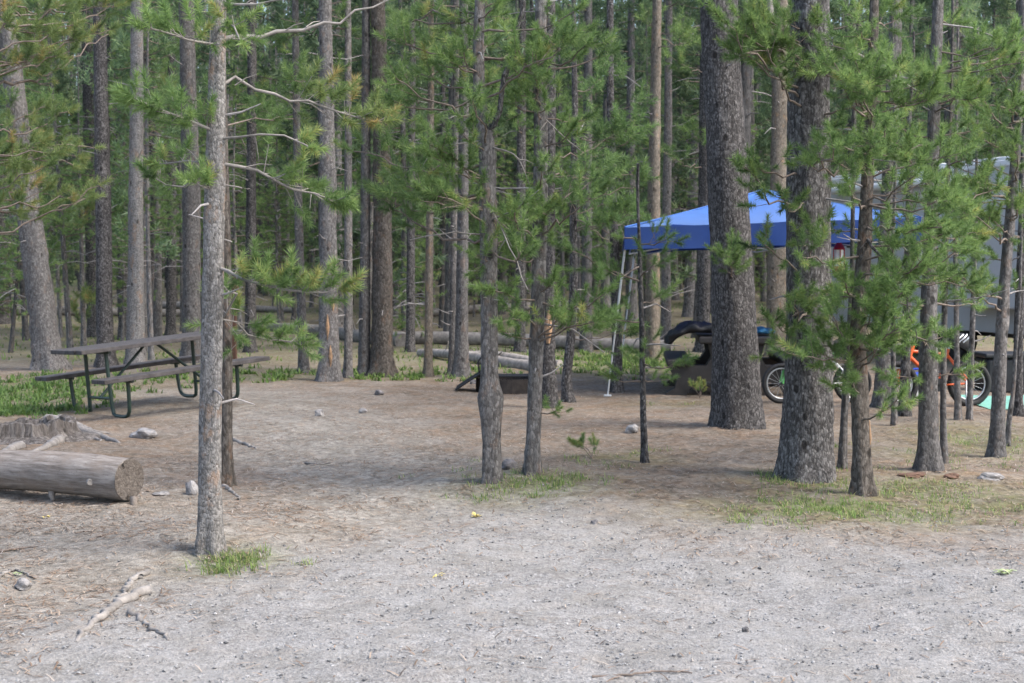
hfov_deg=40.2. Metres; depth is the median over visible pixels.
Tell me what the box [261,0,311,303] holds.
pine tree
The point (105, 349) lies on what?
picnic table
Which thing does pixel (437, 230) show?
pine tree
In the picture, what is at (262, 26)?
pine tree
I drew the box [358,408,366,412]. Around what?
rock
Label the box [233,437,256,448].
stick
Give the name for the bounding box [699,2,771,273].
pine tree
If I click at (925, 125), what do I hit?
young pine
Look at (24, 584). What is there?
rock
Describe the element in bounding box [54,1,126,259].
pine tree
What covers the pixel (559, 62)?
pine tree
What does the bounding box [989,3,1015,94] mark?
pine tree
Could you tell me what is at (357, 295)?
young pine
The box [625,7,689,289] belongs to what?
pine tree
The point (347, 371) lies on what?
pine tree
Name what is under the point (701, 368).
picnic table
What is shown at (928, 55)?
pine tree
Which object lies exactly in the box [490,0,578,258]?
pine tree
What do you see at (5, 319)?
pine tree
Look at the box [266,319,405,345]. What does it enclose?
fallen log
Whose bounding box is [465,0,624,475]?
pine tree
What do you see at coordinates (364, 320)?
pine tree
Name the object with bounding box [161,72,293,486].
pine tree
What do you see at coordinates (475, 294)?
young pine
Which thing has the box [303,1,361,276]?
pine tree
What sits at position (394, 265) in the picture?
pine tree
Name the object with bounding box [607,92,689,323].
young pine
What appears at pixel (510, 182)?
pine tree
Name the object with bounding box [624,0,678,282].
pine tree
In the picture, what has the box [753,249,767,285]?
young pine
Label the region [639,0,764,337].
pine tree
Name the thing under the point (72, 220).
young pine
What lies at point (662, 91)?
pine tree
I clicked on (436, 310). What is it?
fallen log
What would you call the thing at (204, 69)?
pine tree
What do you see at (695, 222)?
canopy
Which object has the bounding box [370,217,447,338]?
young pine
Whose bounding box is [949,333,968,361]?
helmet
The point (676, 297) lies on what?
pine tree
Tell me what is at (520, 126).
pine tree
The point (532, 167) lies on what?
pine tree
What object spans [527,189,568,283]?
young pine
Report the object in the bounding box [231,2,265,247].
pine tree
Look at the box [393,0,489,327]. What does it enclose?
pine tree
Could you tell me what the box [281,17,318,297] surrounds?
pine tree
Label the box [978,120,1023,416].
pine sapling
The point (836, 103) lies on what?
pine tree
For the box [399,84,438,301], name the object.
young pine
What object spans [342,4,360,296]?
pine tree
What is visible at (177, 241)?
pine tree
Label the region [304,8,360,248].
pine tree
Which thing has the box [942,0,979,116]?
pine tree
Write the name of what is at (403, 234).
pine tree
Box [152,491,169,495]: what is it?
rock
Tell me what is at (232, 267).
young pine
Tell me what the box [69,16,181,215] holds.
young pine
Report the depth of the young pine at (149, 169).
32.88 m
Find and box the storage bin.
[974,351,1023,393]
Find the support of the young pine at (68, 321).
on the ground at (320, 608)
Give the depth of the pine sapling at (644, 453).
10.96 m
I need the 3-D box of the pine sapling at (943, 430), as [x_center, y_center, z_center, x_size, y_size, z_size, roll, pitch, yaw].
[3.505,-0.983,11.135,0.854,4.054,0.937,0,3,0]
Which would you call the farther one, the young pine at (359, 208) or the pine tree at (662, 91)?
the pine tree at (662, 91)
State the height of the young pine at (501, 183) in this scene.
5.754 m
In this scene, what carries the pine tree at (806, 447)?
on the ground at (320, 608)
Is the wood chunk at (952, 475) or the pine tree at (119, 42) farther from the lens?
the pine tree at (119, 42)
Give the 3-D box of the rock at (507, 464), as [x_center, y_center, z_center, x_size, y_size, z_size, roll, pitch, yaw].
[-0.018,0.936,10.525,0.100,0.105,0.118,2,4,30]
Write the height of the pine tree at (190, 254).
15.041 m
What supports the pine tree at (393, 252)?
on the ground at (320, 608)
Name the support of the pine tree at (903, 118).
on the ground at (320, 608)
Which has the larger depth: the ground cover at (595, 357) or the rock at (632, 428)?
the ground cover at (595, 357)
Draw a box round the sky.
[29,0,991,257]
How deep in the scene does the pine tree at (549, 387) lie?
15.55 m
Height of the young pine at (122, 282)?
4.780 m
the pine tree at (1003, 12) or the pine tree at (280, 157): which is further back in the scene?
the pine tree at (280, 157)
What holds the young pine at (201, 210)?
on the ground at (320, 608)
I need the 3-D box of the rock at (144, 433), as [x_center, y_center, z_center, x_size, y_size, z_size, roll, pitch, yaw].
[-3.457,0.873,13.111,0.274,0.125,0.188,0,3,0]
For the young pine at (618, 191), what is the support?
on the ground at (320, 608)
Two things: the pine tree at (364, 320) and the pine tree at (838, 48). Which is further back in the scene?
the pine tree at (838, 48)
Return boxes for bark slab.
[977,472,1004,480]
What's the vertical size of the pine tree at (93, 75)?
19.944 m
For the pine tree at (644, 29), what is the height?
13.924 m
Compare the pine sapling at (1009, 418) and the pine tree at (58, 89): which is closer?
the pine sapling at (1009, 418)
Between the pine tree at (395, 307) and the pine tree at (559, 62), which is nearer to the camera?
the pine tree at (559, 62)
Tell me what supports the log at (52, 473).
on the ground at (320, 608)
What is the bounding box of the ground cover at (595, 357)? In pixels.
[0,288,1013,382]
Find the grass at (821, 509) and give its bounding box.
[397,402,1023,531]
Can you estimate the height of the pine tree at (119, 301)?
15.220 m
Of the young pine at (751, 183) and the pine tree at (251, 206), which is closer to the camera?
the pine tree at (251, 206)
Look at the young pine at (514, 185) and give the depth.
35.79 m
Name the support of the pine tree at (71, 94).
on the ground at (320, 608)
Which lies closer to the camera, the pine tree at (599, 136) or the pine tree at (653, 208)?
the pine tree at (653, 208)
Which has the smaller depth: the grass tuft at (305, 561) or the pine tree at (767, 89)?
the grass tuft at (305, 561)
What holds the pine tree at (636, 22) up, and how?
on the ground at (320, 608)
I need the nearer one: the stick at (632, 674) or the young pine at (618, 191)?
the stick at (632, 674)
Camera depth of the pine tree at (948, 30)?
36.33 m
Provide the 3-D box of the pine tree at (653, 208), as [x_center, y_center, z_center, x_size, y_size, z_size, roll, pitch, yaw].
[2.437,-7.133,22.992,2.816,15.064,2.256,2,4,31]
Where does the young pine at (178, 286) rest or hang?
on the ground at (320, 608)
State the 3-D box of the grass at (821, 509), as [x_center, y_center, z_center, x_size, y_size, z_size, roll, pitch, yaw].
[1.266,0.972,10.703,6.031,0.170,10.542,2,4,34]
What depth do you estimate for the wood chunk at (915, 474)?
10.28 m
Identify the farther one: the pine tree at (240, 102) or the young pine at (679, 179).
the pine tree at (240, 102)
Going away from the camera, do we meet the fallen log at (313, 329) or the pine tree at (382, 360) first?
the pine tree at (382, 360)
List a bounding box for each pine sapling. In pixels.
[48,59,117,345]
[553,163,698,462]
[831,24,885,468]
[838,21,920,425]
[881,32,922,416]
[899,0,1008,463]
[921,27,995,419]
[965,27,992,419]
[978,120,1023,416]
[1005,116,1023,445]
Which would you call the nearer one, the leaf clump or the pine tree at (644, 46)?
the leaf clump
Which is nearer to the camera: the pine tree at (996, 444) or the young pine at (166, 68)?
the pine tree at (996, 444)
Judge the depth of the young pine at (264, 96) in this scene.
48.73 m
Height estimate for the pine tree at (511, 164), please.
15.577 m
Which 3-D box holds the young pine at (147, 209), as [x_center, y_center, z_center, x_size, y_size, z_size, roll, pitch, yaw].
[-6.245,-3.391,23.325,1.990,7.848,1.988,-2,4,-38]
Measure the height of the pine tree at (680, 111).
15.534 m
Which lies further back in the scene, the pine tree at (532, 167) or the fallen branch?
the pine tree at (532, 167)
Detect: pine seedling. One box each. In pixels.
[564,431,598,457]
[687,377,707,397]
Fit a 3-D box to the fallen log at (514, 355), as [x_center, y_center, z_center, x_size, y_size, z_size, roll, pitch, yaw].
[0.006,0.273,22.793,0.210,0.226,2.255,-3,4,-43]
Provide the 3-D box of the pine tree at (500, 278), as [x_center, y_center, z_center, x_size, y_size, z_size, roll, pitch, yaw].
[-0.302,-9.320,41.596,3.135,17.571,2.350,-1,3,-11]
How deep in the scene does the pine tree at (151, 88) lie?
40.75 m
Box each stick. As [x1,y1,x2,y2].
[0,545,45,551]
[0,568,43,577]
[88,532,112,540]
[233,437,256,448]
[304,462,329,464]
[592,670,691,677]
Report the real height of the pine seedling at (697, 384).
0.272 m
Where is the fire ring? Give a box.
[455,357,527,393]
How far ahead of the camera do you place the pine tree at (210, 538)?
7.48 m
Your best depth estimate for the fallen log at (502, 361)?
22.56 m
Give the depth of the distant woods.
62.63 m
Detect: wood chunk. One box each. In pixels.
[898,472,925,477]
[943,473,959,478]
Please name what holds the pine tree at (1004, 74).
on the ground at (320, 608)
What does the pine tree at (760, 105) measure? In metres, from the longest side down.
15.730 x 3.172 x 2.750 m
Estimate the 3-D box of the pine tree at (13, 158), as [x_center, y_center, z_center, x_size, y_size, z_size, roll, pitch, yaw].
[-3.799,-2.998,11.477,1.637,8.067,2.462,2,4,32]
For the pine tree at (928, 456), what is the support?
on the ground at (320, 608)
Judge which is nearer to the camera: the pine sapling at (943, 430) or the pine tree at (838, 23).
the pine sapling at (943, 430)
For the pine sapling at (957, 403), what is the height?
4.034 m
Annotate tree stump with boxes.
[0,414,120,450]
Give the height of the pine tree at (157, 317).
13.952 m
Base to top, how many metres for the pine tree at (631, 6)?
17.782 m
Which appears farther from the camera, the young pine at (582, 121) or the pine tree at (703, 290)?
the young pine at (582, 121)
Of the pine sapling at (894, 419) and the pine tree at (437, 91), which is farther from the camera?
the pine tree at (437, 91)
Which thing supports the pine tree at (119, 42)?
on the ground at (320, 608)
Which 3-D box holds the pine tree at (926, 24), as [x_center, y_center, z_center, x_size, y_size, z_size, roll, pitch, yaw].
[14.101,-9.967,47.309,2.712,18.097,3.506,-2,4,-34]
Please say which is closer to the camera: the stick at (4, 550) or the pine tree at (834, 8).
the stick at (4, 550)
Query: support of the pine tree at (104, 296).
on the ground at (320, 608)
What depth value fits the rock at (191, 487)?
9.73 m
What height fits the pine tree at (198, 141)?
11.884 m
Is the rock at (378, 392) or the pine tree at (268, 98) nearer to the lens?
the rock at (378, 392)
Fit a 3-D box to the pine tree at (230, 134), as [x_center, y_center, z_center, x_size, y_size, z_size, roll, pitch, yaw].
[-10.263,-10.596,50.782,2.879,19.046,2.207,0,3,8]
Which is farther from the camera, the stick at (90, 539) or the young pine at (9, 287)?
the young pine at (9, 287)
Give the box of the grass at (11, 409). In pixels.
[0,369,199,418]
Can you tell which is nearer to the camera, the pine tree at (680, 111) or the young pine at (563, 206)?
the young pine at (563, 206)
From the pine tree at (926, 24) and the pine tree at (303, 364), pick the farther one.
the pine tree at (926, 24)
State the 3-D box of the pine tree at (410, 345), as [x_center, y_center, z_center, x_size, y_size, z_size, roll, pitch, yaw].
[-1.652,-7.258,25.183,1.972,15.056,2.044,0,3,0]
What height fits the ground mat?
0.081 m
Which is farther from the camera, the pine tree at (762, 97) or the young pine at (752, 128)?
the pine tree at (762, 97)
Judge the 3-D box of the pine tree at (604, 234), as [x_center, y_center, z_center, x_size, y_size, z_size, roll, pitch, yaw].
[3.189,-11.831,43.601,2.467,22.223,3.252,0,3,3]
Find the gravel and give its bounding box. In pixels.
[0,465,1023,682]
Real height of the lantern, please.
0.660 m
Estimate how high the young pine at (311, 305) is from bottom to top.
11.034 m
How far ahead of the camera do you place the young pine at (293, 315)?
40.78 m
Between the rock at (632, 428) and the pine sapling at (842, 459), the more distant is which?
the rock at (632, 428)
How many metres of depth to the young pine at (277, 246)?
36.53 m
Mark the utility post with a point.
(234, 353)
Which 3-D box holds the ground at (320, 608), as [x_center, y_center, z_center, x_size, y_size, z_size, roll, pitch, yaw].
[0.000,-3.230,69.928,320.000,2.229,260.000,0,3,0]
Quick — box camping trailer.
[831,156,1023,358]
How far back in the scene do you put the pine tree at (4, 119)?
36.05 m
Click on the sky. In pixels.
(243, 0)
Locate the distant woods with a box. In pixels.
[10,0,996,295]
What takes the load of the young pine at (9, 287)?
on the ground at (320, 608)
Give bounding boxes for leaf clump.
[993,568,1016,574]
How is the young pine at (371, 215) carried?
on the ground at (320, 608)
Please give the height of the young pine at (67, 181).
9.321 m
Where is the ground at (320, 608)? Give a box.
[0,268,1023,682]
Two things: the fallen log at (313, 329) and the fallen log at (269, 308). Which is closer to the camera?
the fallen log at (313, 329)
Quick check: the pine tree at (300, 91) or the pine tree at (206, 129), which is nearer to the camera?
the pine tree at (206, 129)
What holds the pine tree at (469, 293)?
on the ground at (320, 608)
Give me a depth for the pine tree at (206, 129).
56.54 m
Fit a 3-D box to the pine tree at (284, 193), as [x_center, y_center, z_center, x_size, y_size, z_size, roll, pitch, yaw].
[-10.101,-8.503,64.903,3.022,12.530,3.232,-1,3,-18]
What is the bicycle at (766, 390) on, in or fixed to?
on the ground at (320, 608)
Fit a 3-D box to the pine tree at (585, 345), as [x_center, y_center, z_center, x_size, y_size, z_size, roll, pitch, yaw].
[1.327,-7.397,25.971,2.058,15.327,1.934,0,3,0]
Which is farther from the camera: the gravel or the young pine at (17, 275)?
the young pine at (17, 275)
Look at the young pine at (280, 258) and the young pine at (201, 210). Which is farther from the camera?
the young pine at (201, 210)
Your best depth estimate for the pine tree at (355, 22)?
25.97 m
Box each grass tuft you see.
[181,540,292,576]
[290,557,316,564]
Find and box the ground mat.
[961,395,1023,408]
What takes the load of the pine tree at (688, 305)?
on the ground at (320, 608)
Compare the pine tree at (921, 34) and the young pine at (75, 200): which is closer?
the pine tree at (921, 34)
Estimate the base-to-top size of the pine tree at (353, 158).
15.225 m
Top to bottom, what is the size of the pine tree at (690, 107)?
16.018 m
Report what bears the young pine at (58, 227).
on the ground at (320, 608)
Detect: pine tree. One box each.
[0,0,72,371]
[0,0,76,339]
[0,0,82,284]
[0,0,136,233]
[0,68,5,244]
[0,73,15,323]
[10,32,39,299]
[23,0,83,336]
[23,5,82,236]
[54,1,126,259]
[61,0,178,339]
[66,0,129,243]
[72,0,206,352]
[81,0,96,336]
[81,0,204,336]
[82,1,125,367]
[104,0,406,556]
[108,0,160,367]
[111,5,178,244]
[147,0,205,362]
[155,0,182,335]
[158,0,209,151]
[160,72,179,300]
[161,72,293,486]
[176,0,259,227]
[176,28,204,210]
[194,0,233,243]
[195,5,264,273]
[198,69,244,236]
[226,0,404,348]
[229,0,292,352]
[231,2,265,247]
[231,46,263,244]
[239,0,318,372]
[240,1,272,286]
[241,3,293,292]
[243,0,290,250]
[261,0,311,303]
[261,0,316,258]
[263,39,316,261]
[265,0,362,378]
[268,0,362,381]
[270,0,396,326]
[278,1,315,269]
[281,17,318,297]
[284,4,317,277]
[300,3,386,245]
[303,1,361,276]
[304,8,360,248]
[329,0,601,484]
[333,24,391,309]
[335,0,441,377]
[335,0,451,330]
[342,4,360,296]
[344,0,440,258]
[352,0,400,375]
[355,50,418,310]
[382,0,495,376]
[387,19,435,301]
[389,0,509,330]
[391,0,427,317]
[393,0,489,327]
[393,2,449,308]
[394,0,452,351]
[394,0,531,376]
[417,9,489,232]
[421,36,438,301]
[434,1,445,249]
[435,2,478,282]
[439,0,531,374]
[440,1,491,295]
[445,0,514,303]
[447,0,530,243]
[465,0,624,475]
[469,0,532,301]
[469,0,534,314]
[470,0,557,317]
[471,0,533,351]
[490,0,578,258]
[492,0,561,229]
[496,168,513,285]
[506,1,567,293]
[506,2,661,408]
[526,0,663,402]
[526,84,563,244]
[530,0,622,351]
[555,0,582,305]
[555,0,583,290]
[556,0,626,295]
[560,0,658,392]
[562,12,601,267]
[564,0,691,320]
[564,1,603,271]
[579,0,639,307]
[583,0,643,234]
[615,21,678,198]
[616,3,673,288]
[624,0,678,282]
[624,28,690,215]
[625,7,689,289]
[633,0,700,361]
[635,0,690,299]
[639,0,698,348]
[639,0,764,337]
[640,31,749,352]
[645,0,739,316]
[661,4,692,268]
[662,3,694,287]
[664,0,755,313]
[672,20,696,128]
[696,0,951,483]
[697,0,771,192]
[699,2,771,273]
[700,0,765,429]
[754,0,838,188]
[754,0,841,188]
[754,1,771,271]
[754,1,774,259]
[756,0,789,356]
[756,52,770,301]
[766,0,786,319]
[767,0,990,496]
[830,0,849,119]
[830,0,916,327]
[830,11,857,175]
[830,36,857,173]
[832,0,1023,472]
[846,0,952,408]
[856,1,888,170]
[859,2,923,167]
[862,0,926,170]
[875,0,945,168]
[886,0,984,138]
[898,0,928,139]
[906,0,1011,162]
[915,0,998,161]
[938,0,1023,457]
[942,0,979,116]
[953,0,1015,159]
[965,0,1012,156]
[972,0,1018,137]
[985,23,1012,157]
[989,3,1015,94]
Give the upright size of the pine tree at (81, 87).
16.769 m
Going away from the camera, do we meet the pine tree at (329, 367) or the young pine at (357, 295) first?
the pine tree at (329, 367)
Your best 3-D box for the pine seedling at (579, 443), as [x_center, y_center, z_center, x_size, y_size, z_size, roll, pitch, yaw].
[0.575,0.826,11.422,0.307,0.228,0.250,0,3,0]
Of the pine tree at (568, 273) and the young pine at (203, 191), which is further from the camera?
the pine tree at (568, 273)
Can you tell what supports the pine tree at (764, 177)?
on the ground at (320, 608)
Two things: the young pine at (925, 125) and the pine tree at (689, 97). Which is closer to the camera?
the young pine at (925, 125)
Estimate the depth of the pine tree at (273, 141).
58.47 m
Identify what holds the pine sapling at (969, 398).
on the ground at (320, 608)
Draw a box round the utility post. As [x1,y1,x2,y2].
[232,277,239,358]
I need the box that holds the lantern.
[833,243,844,269]
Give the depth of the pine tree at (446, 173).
49.63 m
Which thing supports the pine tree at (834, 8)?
on the ground at (320, 608)
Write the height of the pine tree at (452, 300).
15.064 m
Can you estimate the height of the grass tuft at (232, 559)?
0.099 m
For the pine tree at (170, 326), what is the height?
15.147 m
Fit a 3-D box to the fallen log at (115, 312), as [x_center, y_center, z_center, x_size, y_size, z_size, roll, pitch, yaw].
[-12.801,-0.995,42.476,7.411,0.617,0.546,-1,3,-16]
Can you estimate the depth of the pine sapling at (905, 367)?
14.63 m
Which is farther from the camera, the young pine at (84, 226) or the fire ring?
the young pine at (84, 226)
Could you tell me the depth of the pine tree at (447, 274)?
31.17 m
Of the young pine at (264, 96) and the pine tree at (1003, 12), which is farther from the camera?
the young pine at (264, 96)
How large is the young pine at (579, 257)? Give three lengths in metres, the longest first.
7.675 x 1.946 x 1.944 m
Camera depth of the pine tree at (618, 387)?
17.57 m
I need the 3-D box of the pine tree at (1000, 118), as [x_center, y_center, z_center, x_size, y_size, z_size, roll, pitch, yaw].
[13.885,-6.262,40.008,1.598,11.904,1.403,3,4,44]
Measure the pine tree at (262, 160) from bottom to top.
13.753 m
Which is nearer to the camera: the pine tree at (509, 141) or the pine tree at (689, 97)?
the pine tree at (509, 141)
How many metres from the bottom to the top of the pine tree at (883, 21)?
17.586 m
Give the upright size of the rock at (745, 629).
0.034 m
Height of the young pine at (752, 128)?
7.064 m
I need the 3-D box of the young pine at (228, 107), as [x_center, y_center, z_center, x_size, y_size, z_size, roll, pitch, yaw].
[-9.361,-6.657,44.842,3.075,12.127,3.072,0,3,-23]
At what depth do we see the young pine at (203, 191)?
48.10 m
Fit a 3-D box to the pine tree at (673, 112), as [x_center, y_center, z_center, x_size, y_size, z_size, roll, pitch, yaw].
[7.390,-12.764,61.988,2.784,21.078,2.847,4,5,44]
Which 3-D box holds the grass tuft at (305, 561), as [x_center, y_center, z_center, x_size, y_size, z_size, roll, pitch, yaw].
[-1.093,1.151,7.348,0.149,0.054,0.109,0,3,0]
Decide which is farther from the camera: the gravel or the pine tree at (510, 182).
the pine tree at (510, 182)
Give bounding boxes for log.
[0,450,143,505]
[12,306,179,316]
[162,301,296,312]
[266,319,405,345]
[393,331,673,350]
[416,342,528,369]
[423,300,568,316]
[473,351,562,366]
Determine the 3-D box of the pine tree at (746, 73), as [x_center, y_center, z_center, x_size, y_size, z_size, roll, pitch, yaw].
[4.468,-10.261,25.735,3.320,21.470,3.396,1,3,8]
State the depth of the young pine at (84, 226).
46.13 m
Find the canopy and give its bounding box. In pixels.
[604,190,922,396]
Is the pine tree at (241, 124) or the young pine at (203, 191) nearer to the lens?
the young pine at (203, 191)
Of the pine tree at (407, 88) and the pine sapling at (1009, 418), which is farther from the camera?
the pine tree at (407, 88)
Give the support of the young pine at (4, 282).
on the ground at (320, 608)
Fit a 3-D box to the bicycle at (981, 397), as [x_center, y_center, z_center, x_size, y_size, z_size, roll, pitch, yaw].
[4.740,0.290,15.751,1.300,0.907,0.588,1,3,13]
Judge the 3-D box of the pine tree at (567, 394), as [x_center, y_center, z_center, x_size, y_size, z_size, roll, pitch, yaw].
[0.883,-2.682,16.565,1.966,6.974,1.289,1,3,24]
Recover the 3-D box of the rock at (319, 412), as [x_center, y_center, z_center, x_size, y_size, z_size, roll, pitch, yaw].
[-2.007,0.752,14.595,0.075,0.096,0.097,3,4,42]
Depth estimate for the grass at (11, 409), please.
17.19 m
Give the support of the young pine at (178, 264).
on the ground at (320, 608)
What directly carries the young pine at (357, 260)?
on the ground at (320, 608)
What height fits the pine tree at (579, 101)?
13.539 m
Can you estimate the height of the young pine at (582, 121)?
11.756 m
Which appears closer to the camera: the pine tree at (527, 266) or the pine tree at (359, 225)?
the pine tree at (359, 225)
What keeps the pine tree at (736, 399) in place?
on the ground at (320, 608)
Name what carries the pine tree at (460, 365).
on the ground at (320, 608)
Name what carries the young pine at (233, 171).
on the ground at (320, 608)
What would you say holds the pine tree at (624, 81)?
on the ground at (320, 608)
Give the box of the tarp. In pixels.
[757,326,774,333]
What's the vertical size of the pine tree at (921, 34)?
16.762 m
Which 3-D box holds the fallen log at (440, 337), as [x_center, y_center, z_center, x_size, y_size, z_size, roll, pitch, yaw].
[0.223,-0.050,27.140,5.852,0.427,0.546,1,3,17]
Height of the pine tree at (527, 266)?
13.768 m
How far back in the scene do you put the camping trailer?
22.90 m
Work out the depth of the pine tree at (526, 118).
50.81 m
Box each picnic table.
[35,330,269,417]
[663,333,784,395]
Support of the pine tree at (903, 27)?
on the ground at (320, 608)
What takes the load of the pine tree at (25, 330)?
on the ground at (320, 608)
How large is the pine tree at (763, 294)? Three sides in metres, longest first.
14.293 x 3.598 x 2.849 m
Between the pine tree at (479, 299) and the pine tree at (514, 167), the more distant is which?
the pine tree at (479, 299)
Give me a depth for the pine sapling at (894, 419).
13.94 m
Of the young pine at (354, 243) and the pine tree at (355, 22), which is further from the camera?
the young pine at (354, 243)
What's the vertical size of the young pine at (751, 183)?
8.044 m
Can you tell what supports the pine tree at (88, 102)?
on the ground at (320, 608)
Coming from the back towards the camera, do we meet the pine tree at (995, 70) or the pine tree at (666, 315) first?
the pine tree at (995, 70)
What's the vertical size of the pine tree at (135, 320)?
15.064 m
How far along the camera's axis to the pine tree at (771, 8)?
25.58 m
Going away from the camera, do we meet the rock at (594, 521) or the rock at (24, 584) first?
the rock at (24, 584)
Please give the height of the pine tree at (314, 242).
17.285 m
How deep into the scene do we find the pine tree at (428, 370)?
20.16 m
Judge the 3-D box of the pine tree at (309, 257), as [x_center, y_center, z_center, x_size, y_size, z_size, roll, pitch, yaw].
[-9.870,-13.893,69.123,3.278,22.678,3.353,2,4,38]
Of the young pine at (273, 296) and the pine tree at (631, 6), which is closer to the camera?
the pine tree at (631, 6)
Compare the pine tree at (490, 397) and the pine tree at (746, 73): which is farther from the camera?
the pine tree at (746, 73)
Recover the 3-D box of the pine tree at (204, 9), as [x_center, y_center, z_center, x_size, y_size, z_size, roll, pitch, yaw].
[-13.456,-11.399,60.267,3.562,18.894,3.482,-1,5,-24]
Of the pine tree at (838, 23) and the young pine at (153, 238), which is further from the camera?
the pine tree at (838, 23)
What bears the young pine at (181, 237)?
on the ground at (320, 608)
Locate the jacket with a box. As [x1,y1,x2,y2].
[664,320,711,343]
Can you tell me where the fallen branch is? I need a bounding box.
[74,569,168,641]
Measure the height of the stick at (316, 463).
0.025 m
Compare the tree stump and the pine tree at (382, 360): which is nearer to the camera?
the tree stump
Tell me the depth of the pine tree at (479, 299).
47.46 m
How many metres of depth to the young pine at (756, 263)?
44.01 m
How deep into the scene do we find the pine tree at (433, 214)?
43.96 m
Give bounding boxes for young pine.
[0,70,73,352]
[0,220,20,320]
[0,240,10,306]
[1,0,127,347]
[34,118,77,266]
[42,157,77,256]
[43,0,157,266]
[60,127,112,277]
[62,102,114,250]
[67,147,116,256]
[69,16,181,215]
[74,0,182,359]
[77,0,204,334]
[89,126,164,340]
[110,11,181,296]
[149,8,238,331]
[176,151,203,316]
[176,198,200,292]
[177,144,205,275]
[198,9,265,235]
[199,123,242,265]
[200,30,280,335]
[226,29,282,243]
[231,243,244,304]
[237,96,315,322]
[238,11,314,320]
[245,24,318,319]
[257,229,288,305]
[286,6,358,307]
[314,152,359,281]
[334,0,425,326]
[343,55,417,270]
[343,241,358,304]
[352,247,359,275]
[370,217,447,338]
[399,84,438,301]
[468,103,531,300]
[468,186,479,316]
[497,105,559,325]
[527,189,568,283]
[555,3,603,239]
[555,7,621,331]
[556,72,581,295]
[592,82,636,297]
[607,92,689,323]
[673,5,759,293]
[675,165,687,292]
[687,73,763,302]
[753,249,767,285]
[754,249,766,296]
[903,86,942,155]
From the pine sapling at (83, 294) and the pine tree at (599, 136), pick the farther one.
the pine tree at (599, 136)
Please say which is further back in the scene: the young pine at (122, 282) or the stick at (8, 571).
the young pine at (122, 282)
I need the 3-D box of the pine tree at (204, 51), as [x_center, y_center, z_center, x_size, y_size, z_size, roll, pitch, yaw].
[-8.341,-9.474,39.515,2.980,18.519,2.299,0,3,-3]
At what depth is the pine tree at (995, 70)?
46.72 m
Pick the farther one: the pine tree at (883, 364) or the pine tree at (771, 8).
the pine tree at (771, 8)
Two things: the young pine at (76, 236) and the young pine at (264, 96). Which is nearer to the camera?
the young pine at (264, 96)
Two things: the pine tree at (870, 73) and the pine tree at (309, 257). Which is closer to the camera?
the pine tree at (870, 73)
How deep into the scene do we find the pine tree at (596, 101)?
51.08 m
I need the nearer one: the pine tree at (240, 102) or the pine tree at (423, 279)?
the pine tree at (423, 279)
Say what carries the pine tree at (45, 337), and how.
on the ground at (320, 608)
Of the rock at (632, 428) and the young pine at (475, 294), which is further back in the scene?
the young pine at (475, 294)
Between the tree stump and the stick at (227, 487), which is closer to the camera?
the stick at (227, 487)
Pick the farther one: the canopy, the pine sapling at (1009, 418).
the canopy
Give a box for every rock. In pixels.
[14,578,32,590]
[129,428,156,438]
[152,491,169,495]
[185,480,197,494]
[315,409,323,415]
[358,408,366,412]
[374,390,383,394]
[502,459,516,469]
[590,519,597,523]
[625,424,637,433]
[742,626,748,631]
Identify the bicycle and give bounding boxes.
[762,338,871,403]
[896,334,991,405]
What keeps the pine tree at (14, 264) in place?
on the ground at (320, 608)
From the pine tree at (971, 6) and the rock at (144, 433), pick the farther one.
the pine tree at (971, 6)

